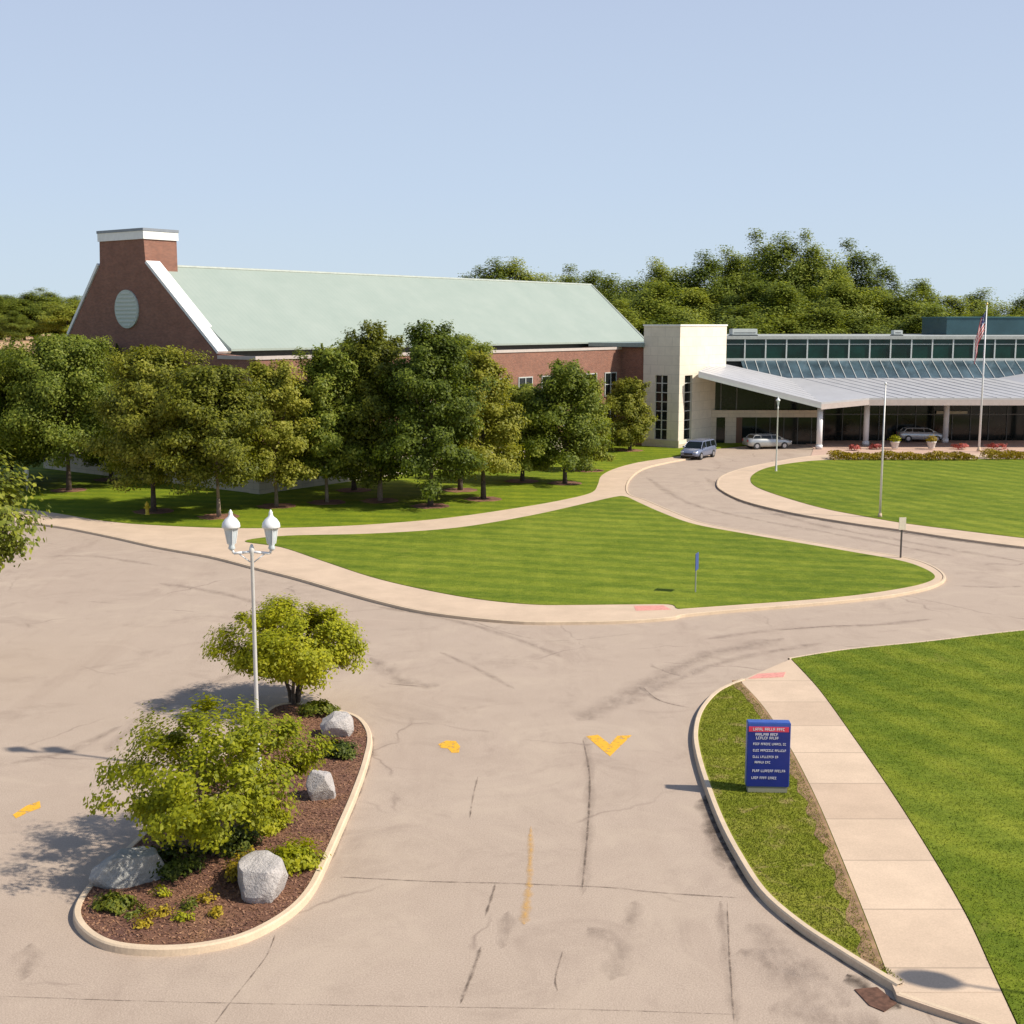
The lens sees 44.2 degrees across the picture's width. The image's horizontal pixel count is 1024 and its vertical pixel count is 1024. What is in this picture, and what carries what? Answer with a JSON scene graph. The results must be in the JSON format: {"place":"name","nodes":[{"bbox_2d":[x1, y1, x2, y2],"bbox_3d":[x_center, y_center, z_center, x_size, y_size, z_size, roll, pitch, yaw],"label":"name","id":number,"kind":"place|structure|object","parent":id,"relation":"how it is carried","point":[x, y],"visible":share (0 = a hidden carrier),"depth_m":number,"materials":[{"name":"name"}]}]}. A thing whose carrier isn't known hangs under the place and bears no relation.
{"place":"outdoors","nodes":[
{"label":"outdoors","id":0,"kind":"place"},
{"bbox_2d":[0,334,50,351],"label":"hill","id":1,"kind":"structure","parent":0,"point":[23,341],"depth_m":283.91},
{"bbox_2d":[0,310,35,340],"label":"tree","id":2,"kind":"object","parent":1,"relation":"on","point":[14,317],"visible":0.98,"depth_m":296.06,"materials":[{"name":"green plant"}]},
{"bbox_2d":[0,296,51,339],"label":"tree","id":3,"kind":"object","parent":1,"relation":"on","point":[28,310],"visible":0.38,"depth_m":320.66,"materials":[{"name":"green plant"}]},
{"bbox_2d":[7,290,67,337],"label":"tree","id":4,"kind":"object","parent":1,"relation":"on","point":[39,299],"visible":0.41,"depth_m":323.51,"materials":[{"name":"green plant"}]},
{"bbox_2d":[34,299,80,334],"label":"tree","id":5,"kind":"object","parent":1,"relation":"on","point":[67,318],"visible":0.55,"depth_m":310.55,"materials":[{"name":"green plant"}]},
{"bbox_2d":[867,289,952,333],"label":"tree","id":6,"kind":"object","parent":1,"relation":"on","point":[906,306],"visible":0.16,"depth_m":179.76,"materials":[{"name":"green plant"}]},
{"bbox_2d":[0,443,746,527],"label":"tree lawn","id":7,"kind":"structure","parent":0,"point":[99,500],"depth_m":86.83,"materials":[{"name":"green plant"}]},
{"bbox_2d":[0,344,58,471],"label":"broadleaf tree","id":8,"kind":"object","parent":7,"relation":"on","point":[1,389],"visible":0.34,"depth_m":90.14,"materials":[{"name":"green plant"}]},
{"bbox_2d":[0,348,63,483],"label":"broadleaf tree","id":9,"kind":"object","parent":7,"relation":"on","point":[8,405],"visible":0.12,"depth_m":92.26,"materials":[{"name":"green plant"}]},
{"bbox_2d":[0,333,148,489],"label":"broadleaf tree","id":10,"kind":"object","parent":7,"relation":"on","point":[73,364],"visible":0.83,"depth_m":87.77,"materials":[{"name":"green plant"}]},
{"bbox_2d":[47,343,122,479],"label":"broadleaf tree","id":11,"kind":"object","parent":7,"relation":"on","point":[92,461],"visible":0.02,"depth_m":95.91,"materials":[{"name":"green plant"}]},
{"bbox_2d":[68,344,247,511],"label":"broadleaf tree","id":12,"kind":"object","parent":7,"relation":"on","point":[136,412],"visible":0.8,"depth_m":77.94,"materials":[{"name":"green plant"}]},
{"bbox_2d":[148,364,274,516],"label":"broadleaf tree","id":13,"kind":"object","parent":7,"relation":"on","point":[235,420],"visible":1,"depth_m":76.06,"materials":[{"name":"green plant"}]},
{"bbox_2d":[242,358,336,505],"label":"broadleaf tree","id":14,"kind":"object","parent":7,"relation":"on","point":[279,401],"visible":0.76,"depth_m":80.89,"materials":[{"name":"green plant"}]},
{"bbox_2d":[277,343,384,501],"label":"broadleaf tree","id":15,"kind":"object","parent":7,"relation":"on","point":[329,372],"visible":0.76,"depth_m":82.60,"materials":[{"name":"green plant"}]},
{"bbox_2d":[51,449,642,519],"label":"mulch rings","id":16,"kind":"object","parent":7,"relation":"on","point":[290,505],"visible":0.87,"depth_m":85.70,"materials":[{"name":"brown soil"}]},
{"bbox_2d":[321,319,428,500],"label":"broadleaf tree","id":17,"kind":"object","parent":7,"relation":"on","point":[375,353],"visible":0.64,"depth_m":83.31,"materials":[{"name":"green plant"}]},
{"bbox_2d":[365,319,500,505],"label":"broadleaf tree","id":18,"kind":"object","parent":7,"relation":"on","point":[426,369],"visible":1,"depth_m":80.80,"materials":[{"name":"green plant"}]},
{"bbox_2d":[406,333,510,489],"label":"broadleaf tree","id":19,"kind":"object","parent":7,"relation":"on","point":[468,338],"visible":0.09,"depth_m":88.87,"materials":[{"name":"green plant"}]},
{"bbox_2d":[443,348,531,498],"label":"broadleaf tree","id":20,"kind":"object","parent":7,"relation":"on","point":[500,429],"visible":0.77,"depth_m":84.67,"materials":[{"name":"green plant"}]},
{"bbox_2d":[488,383,570,480],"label":"broadleaf tree","id":21,"kind":"object","parent":7,"relation":"on","point":[520,394],"visible":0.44,"depth_m":94.30,"materials":[{"name":"green plant"}]},
{"bbox_2d":[517,358,616,482],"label":"broadleaf tree","id":22,"kind":"object","parent":7,"relation":"on","point":[567,386],"visible":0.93,"depth_m":93.06,"materials":[{"name":"green plant"}]},
{"bbox_2d":[560,371,614,468],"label":"broadleaf tree","id":23,"kind":"object","parent":7,"relation":"on","point":[601,455],"visible":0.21,"depth_m":102.46,"materials":[{"name":"green plant"}]},
{"bbox_2d":[602,376,657,449],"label":"broadleaf tree","id":24,"kind":"object","parent":7,"relation":"on","point":[626,400],"visible":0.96,"depth_m":118.34,"materials":[{"name":"green plant"}]},
{"bbox_2d":[642,324,727,447],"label":"stone tower","id":25,"kind":"structure","parent":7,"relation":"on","point":[680,396],"depth_m":123.08,"materials":[{"name":"white stone"}]},
{"bbox_2d":[655,375,690,438],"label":"window","id":26,"kind":"structure","parent":25,"relation":"in","point":[661,380],"depth_m":123.15,"materials":[{"name":"black glass"}]},
{"bbox_2d":[706,302,785,333],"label":"tree","id":27,"kind":"object","parent":7,"relation":"on","point":[733,318],"visible":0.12,"depth_m":169.42,"materials":[{"name":"green plant"}]},
{"bbox_2d":[10,456,941,620],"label":"pavement","id":28,"kind":"structure","parent":0,"point":[213,541],"depth_m":65.84,"materials":[{"name":"concrete"}]},
{"bbox_2d":[0,444,1023,1023],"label":"road","id":29,"kind":"structure","parent":0,"point":[630,916],"depth_m":32.48,"materials":[{"name":"concrete"}]},
{"bbox_2d":[73,702,372,956],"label":"kerb","id":30,"kind":"structure","parent":29,"relation":"on","point":[86,932],"depth_m":25.37,"materials":[{"name":"concrete"}]},
{"bbox_2d":[81,704,366,944],"bbox_3d":[-6.516,7.310,32.114,5.101,0.170,15.802,0,8,0],"label":"mulch bed","id":31,"kind":"object","parent":29,"relation":"on","point":[149,936],"visible":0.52,"depth_m":26.93,"materials":[{"name":"brown wood"}]},
{"bbox_2d":[87,890,136,915],"bbox_3d":[-8.156,7.987,25.937,0.937,0.405,0.821,3,9,21],"label":"shrub","id":32,"kind":"object","parent":31,"relation":"on","point":[113,902],"visible":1,"depth_m":25.81,"materials":[{"name":"green plant"}]},
{"bbox_2d":[89,846,164,888],"bbox_3d":[-8.355,7.723,27.334,1.591,0.838,1.060,-6,10,-35],"label":"boulder","id":33,"kind":"object","parent":31,"relation":"on","point":[123,868],"visible":0.88,"depth_m":26.93,"materials":[{"name":"grey stone"}]},
{"bbox_2d":[145,840,206,881],"bbox_3d":[-7.473,7.548,27.713,1.602,0.706,1.446,3,9,18],"label":"shrub","id":34,"kind":"object","parent":31,"relation":"on","point":[177,864],"visible":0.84,"depth_m":27.46,"materials":[{"name":"green plant"}]},
{"bbox_2d":[83,692,338,857],"bbox_3d":[-6.644,6.038,28.074,4.952,3.767,5.474,2,9,12],"label":"island tree","id":35,"kind":"object","parent":31,"relation":"on","point":[246,796],"visible":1,"depth_m":26.92,"materials":[{"name":"green plant"}]},
{"bbox_2d":[194,820,263,859],"bbox_3d":[-6.495,7.346,28.849,1.755,0.800,1.659,0,8,0],"label":"shrub","id":36,"kind":"object","parent":31,"relation":"on","point":[244,840],"visible":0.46,"depth_m":28.54,"materials":[{"name":"green plant"}]},
{"bbox_2d":[223,845,254,882],"bbox_3d":[-5.689,7.629,27.337,1.139,0.662,1.154,5,10,30],"label":"shrub","id":37,"kind":"object","parent":31,"relation":"on","point":[231,870],"visible":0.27,"depth_m":27.10,"materials":[{"name":"green plant"}]},
{"bbox_2d":[222,509,279,772],"bbox_3d":[-6.780,3.457,33.237,1.520,7.121,0.473,0,8,0],"label":"street lamp","id":38,"kind":"object","parent":31,"relation":"on","point":[231,524],"visible":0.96,"depth_m":32.82,"materials":[{"name":"white metal"}]},
{"bbox_2d":[237,850,287,903],"bbox_3d":[-5.212,7.798,26.565,1.056,1.162,1.137,-5,10,-28],"label":"boulder","id":39,"kind":"object","parent":31,"relation":"on","point":[262,876],"visible":0.88,"depth_m":26.15,"materials":[{"name":"grey stone"}]},
{"bbox_2d":[243,805,293,836],"bbox_3d":[-5.881,7.235,30.117,1.419,0.657,1.328,8,11,42],"label":"shrub","id":40,"kind":"object","parent":31,"relation":"on","point":[275,828],"visible":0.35,"depth_m":29.71,"materials":[{"name":"green plant"}]},
{"bbox_2d":[199,591,371,704],"bbox_3d":[-6.784,4.394,39.533,4.784,3.650,4.853,6,10,34],"label":"island tree","id":41,"kind":"object","parent":31,"relation":"on","point":[292,652],"visible":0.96,"depth_m":38.53,"materials":[{"name":"green plant"}]},
{"bbox_2d":[266,832,331,876],"bbox_3d":[-4.859,7.552,27.994,1.687,0.638,1.546,-5,10,-28],"label":"shrub","id":42,"kind":"object","parent":31,"relation":"on","point":[294,856],"visible":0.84,"depth_m":27.82,"materials":[{"name":"green plant"}]},
{"bbox_2d":[296,697,340,717],"bbox_3d":[-6.005,6.023,38.889,1.515,0.462,1.282,0,8,0],"label":"shrub","id":43,"kind":"object","parent":31,"relation":"on","point":[320,706],"visible":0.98,"depth_m":38.71,"materials":[{"name":"green plant"}]},
{"bbox_2d":[306,770,335,800],"bbox_3d":[-4.846,7.022,31.997,0.762,1.002,0.721,-2,9,-10],"label":"boulder","id":44,"kind":"object","parent":31,"relation":"on","point":[320,785],"visible":0.91,"depth_m":31.72,"materials":[{"name":"grey stone"}]},
{"bbox_2d":[320,711,353,736],"bbox_3d":[-5.106,6.311,36.824,0.958,0.902,0.774,1,9,7],"label":"boulder","id":45,"kind":"object","parent":31,"relation":"on","point":[338,723],"visible":0.87,"depth_m":36.58,"materials":[{"name":"grey stone"}]},
{"bbox_2d":[323,736,362,760],"bbox_3d":[-4.792,6.560,35.038,1.174,0.529,1.006,6,10,34],"label":"shrub","id":46,"kind":"object","parent":31,"relation":"on","point":[346,750],"visible":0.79,"depth_m":34.81,"materials":[{"name":"green plant"}]},
{"bbox_2d":[13,458,945,624],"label":"kerb","id":47,"kind":"structure","parent":29,"relation":"on","point":[941,582],"depth_m":55.16,"materials":[{"name":"concrete"}]},
{"bbox_2d":[588,735,630,755],"bbox_3d":[2.589,6.688,36.557,1.206,0.001,2.007,4,9,23],"label":"yellow arrow","id":48,"kind":"object","parent":29,"relation":"on","point":[613,747],"visible":1,"depth_m":36.54,"materials":[{"name":"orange paint"}]},
{"bbox_2d":[680,438,715,459],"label":"car","id":49,"kind":"object","parent":29,"relation":"on","point":[699,448],"visible":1,"depth_m":113.57,"materials":[{"name":"paint"}]},
{"bbox_2d":[742,433,791,449],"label":"parked car","id":50,"kind":"object","parent":29,"relation":"on","point":[757,441],"visible":0.97,"depth_m":122.45,"materials":[{"name":"paint"}]},
{"bbox_2d":[692,678,902,990],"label":"kerb","id":51,"kind":"structure","parent":29,"relation":"on","point":[803,928],"depth_m":26.47,"materials":[{"name":"concrete"}]},
{"bbox_2d":[698,679,903,984],"bbox_3d":[6.493,7.212,32.774,2.823,0.190,19.925,0,8,0],"label":"grass strip","id":52,"kind":"object","parent":29,"relation":"on","point":[809,884],"depth_m":29.59,"materials":[{"name":"green plant"}]},
{"bbox_2d":[745,719,790,792],"bbox_3d":[6.539,6.250,32.275,1.090,1.860,0.305,0,8,3],"label":"directory sign","id":53,"kind":"object","parent":52,"relation":"on","point":[767,760],"visible":1,"depth_m":32.13,"materials":[{"name":"metal"}]},
{"bbox_2d":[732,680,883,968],"bbox_3d":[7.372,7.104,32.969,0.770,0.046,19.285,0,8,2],"label":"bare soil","id":54,"kind":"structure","parent":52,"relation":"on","point":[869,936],"depth_m":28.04,"materials":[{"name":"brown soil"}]},
{"bbox_2d":[703,796,898,1006],"bbox_3d":[5.474,8.056,27.332,1.400,0.001,10.502,-1,9,-10],"label":"kerb stain","id":55,"kind":"object","parent":29,"relation":"on","point":[714,829],"visible":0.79,"depth_m":29.40,"materials":[{"name":"brown"}]},
{"bbox_2d":[854,987,896,1011],"bbox_3d":[6.549,8.765,22.671,0.506,0.050,0.817,-3,9,-19],"label":"drain grate","id":56,"kind":"object","parent":29,"relation":"on","point":[877,998],"visible":1,"depth_m":22.66,"materials":[{"name":"metal"}]},
{"bbox_2d":[898,992,993,1023],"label":"kerb","id":57,"kind":"structure","parent":29,"relation":"on","point":[945,1008],"depth_m":22.13,"materials":[{"name":"concrete"}]},
{"bbox_2d":[0,0,1023,316],"label":"sky","id":58,"kind":"structure","parent":0,"point":[433,138],"materials":[{"name":"blue"}]},
{"bbox_2d":[245,496,934,608],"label":"lawn","id":59,"kind":"structure","parent":0,"point":[617,550],"depth_m":63.76,"materials":[{"name":"green plant"}]},
{"bbox_2d":[840,313,893,333],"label":"tree","id":60,"kind":"object","parent":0,"point":[862,326],"visible":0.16,"depth_m":172.60,"materials":[{"name":"green plant"}]},
{"bbox_2d":[717,454,1023,548],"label":"pavement","id":61,"kind":"structure","parent":0,"point":[738,484],"depth_m":81.84,"materials":[{"name":"concrete"}]},
{"bbox_2d":[979,448,1023,459],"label":"hedge","id":62,"kind":"object","parent":61,"relation":"on","point":[1005,454],"visible":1,"depth_m":112.08,"materials":[{"name":"green plant"}]},
{"bbox_2d":[742,659,1015,1023],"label":"sidewalk","id":63,"kind":"structure","parent":0,"point":[925,938],"depth_m":28.34,"materials":[{"name":"concrete"}]},
{"bbox_2d":[751,459,1023,537],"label":"lawn","id":64,"kind":"structure","parent":0,"point":[985,496],"depth_m":91.56,"materials":[{"name":"green plant"}]},
{"bbox_2d":[826,449,977,460],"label":"hedge","id":65,"kind":"object","parent":64,"relation":"on","point":[841,454],"visible":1,"depth_m":111.39,"materials":[{"name":"green plant"}]},
{"bbox_2d":[791,630,1023,1023],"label":"lawn","id":66,"kind":"structure","parent":0,"point":[1005,940],"depth_m":35.15,"materials":[{"name":"green plant"}]},
{"bbox_2d":[806,440,1023,455],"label":"plaza","id":67,"kind":"structure","parent":0,"point":[918,446],"depth_m":124.89,"materials":[{"name":"beige concrete"}]},
{"bbox_2d":[698,334,1023,448],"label":"glass wing","id":68,"kind":"structure","parent":67,"relation":"on","point":[823,387],"depth_m":131.01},
{"bbox_2d":[921,317,1023,334],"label":"rooftop penthouse","id":69,"kind":"object","parent":68,"relation":"on","point":[969,325],"visible":0.92,"depth_m":147.47,"materials":[{"name":"teal metal"}]},
{"bbox_2d":[896,427,942,441],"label":"parked car","id":70,"kind":"object","parent":67,"relation":"on","point":[908,434],"visible":0.89,"depth_m":128.96,"materials":[{"name":"paint"}]},
{"label":"ground","id":71,"kind":"structure","parent":0,"visible":0},
{"bbox_2d":[0,448,62,571],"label":"street tree","id":72,"kind":"object","parent":71,"relation":"on","point":[9,544],"visible":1,"depth_m":42.75,"materials":[{"name":"green plant"}]},
{"bbox_2d":[43,228,644,493],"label":"brick building","id":73,"kind":"structure","parent":71,"relation":"on","point":[143,288],"depth_m":102.44,"materials":[{"name":"brick"}]},
{"bbox_2d":[457,256,513,279],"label":"tree","id":74,"kind":"object","parent":71,"relation":"on","point":[498,272],"visible":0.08,"depth_m":227.06,"materials":[{"name":"green plant"}]},
{"bbox_2d":[502,256,555,281],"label":"tree","id":75,"kind":"object","parent":71,"relation":"on","point":[514,268],"visible":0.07,"depth_m":228.44,"materials":[{"name":"green plant"}]},
{"bbox_2d":[593,273,640,301],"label":"tree","id":76,"kind":"object","parent":71,"relation":"on","point":[605,290],"visible":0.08,"depth_m":194.92,"materials":[{"name":"green plant"}]},
{"bbox_2d":[610,299,647,336],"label":"tree","id":77,"kind":"object","parent":71,"relation":"on","point":[632,319],"visible":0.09,"depth_m":172.03,"materials":[{"name":"green plant"}]},
{"bbox_2d":[603,277,678,323],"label":"tree","id":78,"kind":"object","parent":71,"relation":"on","point":[633,292],"visible":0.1,"depth_m":192.07,"materials":[{"name":"green plant"}]},
{"bbox_2d":[636,256,683,305],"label":"tree","id":79,"kind":"object","parent":71,"relation":"on","point":[656,270],"visible":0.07,"depth_m":199.71,"materials":[{"name":"green plant"}]},
{"bbox_2d":[613,281,712,328],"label":"tree","id":80,"kind":"object","parent":71,"relation":"on","point":[657,297],"visible":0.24,"depth_m":179.64,"materials":[{"name":"green plant"}]},
{"bbox_2d":[643,266,711,305],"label":"tree","id":81,"kind":"object","parent":71,"relation":"on","point":[665,278],"visible":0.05,"depth_m":196.54,"materials":[{"name":"green plant"}]},
{"bbox_2d":[642,287,723,323],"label":"tree","id":82,"kind":"object","parent":71,"relation":"on","point":[697,298],"visible":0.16,"depth_m":186.22,"materials":[{"name":"green plant"}]},
{"bbox_2d":[666,249,738,322],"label":"tree","id":83,"kind":"object","parent":71,"relation":"on","point":[708,269],"visible":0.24,"depth_m":192.98,"materials":[{"name":"green plant"}]},
{"bbox_2d":[679,288,753,321],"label":"tree","id":84,"kind":"object","parent":71,"relation":"on","point":[718,300],"visible":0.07,"depth_m":188.27,"materials":[{"name":"green plant"}]},
{"bbox_2d":[707,245,765,303],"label":"tree","id":85,"kind":"object","parent":71,"relation":"on","point":[731,269],"visible":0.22,"depth_m":195.37,"materials":[{"name":"green plant"}]},
{"bbox_2d":[703,271,777,330],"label":"tree","id":86,"kind":"object","parent":71,"relation":"on","point":[754,291],"visible":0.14,"depth_m":184.56,"materials":[{"name":"green plant"}]},
{"bbox_2d":[711,228,786,285],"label":"tree","id":87,"kind":"object","parent":71,"relation":"on","point":[763,248],"visible":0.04,"depth_m":207.74,"materials":[{"name":"green plant"}]},
{"bbox_2d":[737,231,815,316],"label":"tree","id":88,"kind":"object","parent":71,"relation":"on","point":[786,255],"visible":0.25,"depth_m":195.59,"materials":[{"name":"green plant"}]},
{"bbox_2d":[727,280,829,333],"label":"tree","id":89,"kind":"object","parent":71,"relation":"on","point":[788,301],"visible":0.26,"depth_m":179.27,"materials":[{"name":"green plant"}]},
{"bbox_2d":[754,312,827,333],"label":"tree","id":90,"kind":"object","parent":71,"relation":"on","point":[781,322],"visible":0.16,"depth_m":173.87,"materials":[{"name":"green plant"}]},
{"bbox_2d":[773,228,831,316],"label":"tree","id":91,"kind":"object","parent":71,"relation":"on","point":[813,263],"visible":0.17,"depth_m":194.15,"materials":[{"name":"green plant"}]},
{"bbox_2d":[773,286,858,328],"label":"tree","id":92,"kind":"object","parent":71,"relation":"on","point":[816,295],"visible":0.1,"depth_m":185.06,"materials":[{"name":"green plant"}]},
{"bbox_2d":[785,307,858,333],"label":"tree","id":93,"kind":"object","parent":71,"relation":"on","point":[830,318],"visible":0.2,"depth_m":173.47,"materials":[{"name":"green plant"}]},
{"bbox_2d":[793,249,861,311],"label":"tree","id":94,"kind":"object","parent":71,"relation":"on","point":[837,270],"visible":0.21,"depth_m":193.06,"materials":[{"name":"green plant"}]},
{"bbox_2d":[808,275,887,332],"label":"tree","id":95,"kind":"object","parent":71,"relation":"on","point":[849,296],"visible":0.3,"depth_m":181.50,"materials":[{"name":"green plant"}]},
{"bbox_2d":[823,237,878,296],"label":"tree","id":96,"kind":"object","parent":71,"relation":"on","point":[857,263],"visible":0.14,"depth_m":201.38,"materials":[{"name":"green plant"}]},
{"bbox_2d":[855,253,903,310],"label":"tree","id":97,"kind":"object","parent":71,"relation":"on","point":[881,273],"visible":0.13,"depth_m":202.43,"materials":[{"name":"green plant"}]},
{"bbox_2d":[844,286,918,329],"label":"tree","id":98,"kind":"object","parent":71,"relation":"on","point":[877,292],"visible":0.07,"depth_m":184.94,"materials":[{"name":"green plant"}]},
{"bbox_2d":[891,305,945,333],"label":"tree","id":99,"kind":"object","parent":71,"relation":"on","point":[910,320],"visible":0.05,"depth_m":169.96,"materials":[{"name":"green plant"}]},
{"bbox_2d":[900,278,961,316],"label":"tree","id":100,"kind":"object","parent":71,"relation":"on","point":[931,296],"visible":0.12,"depth_m":199.61,"materials":[{"name":"green plant"}]},
{"bbox_2d":[931,295,976,316],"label":"tree","id":101,"kind":"object","parent":71,"relation":"on","point":[954,302],"visible":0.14,"depth_m":197.80,"materials":[{"name":"green plant"}]},
{"bbox_2d":[944,287,1003,316],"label":"tree","id":102,"kind":"object","parent":71,"relation":"on","point":[979,302],"visible":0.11,"depth_m":208.51,"materials":[{"name":"green plant"}]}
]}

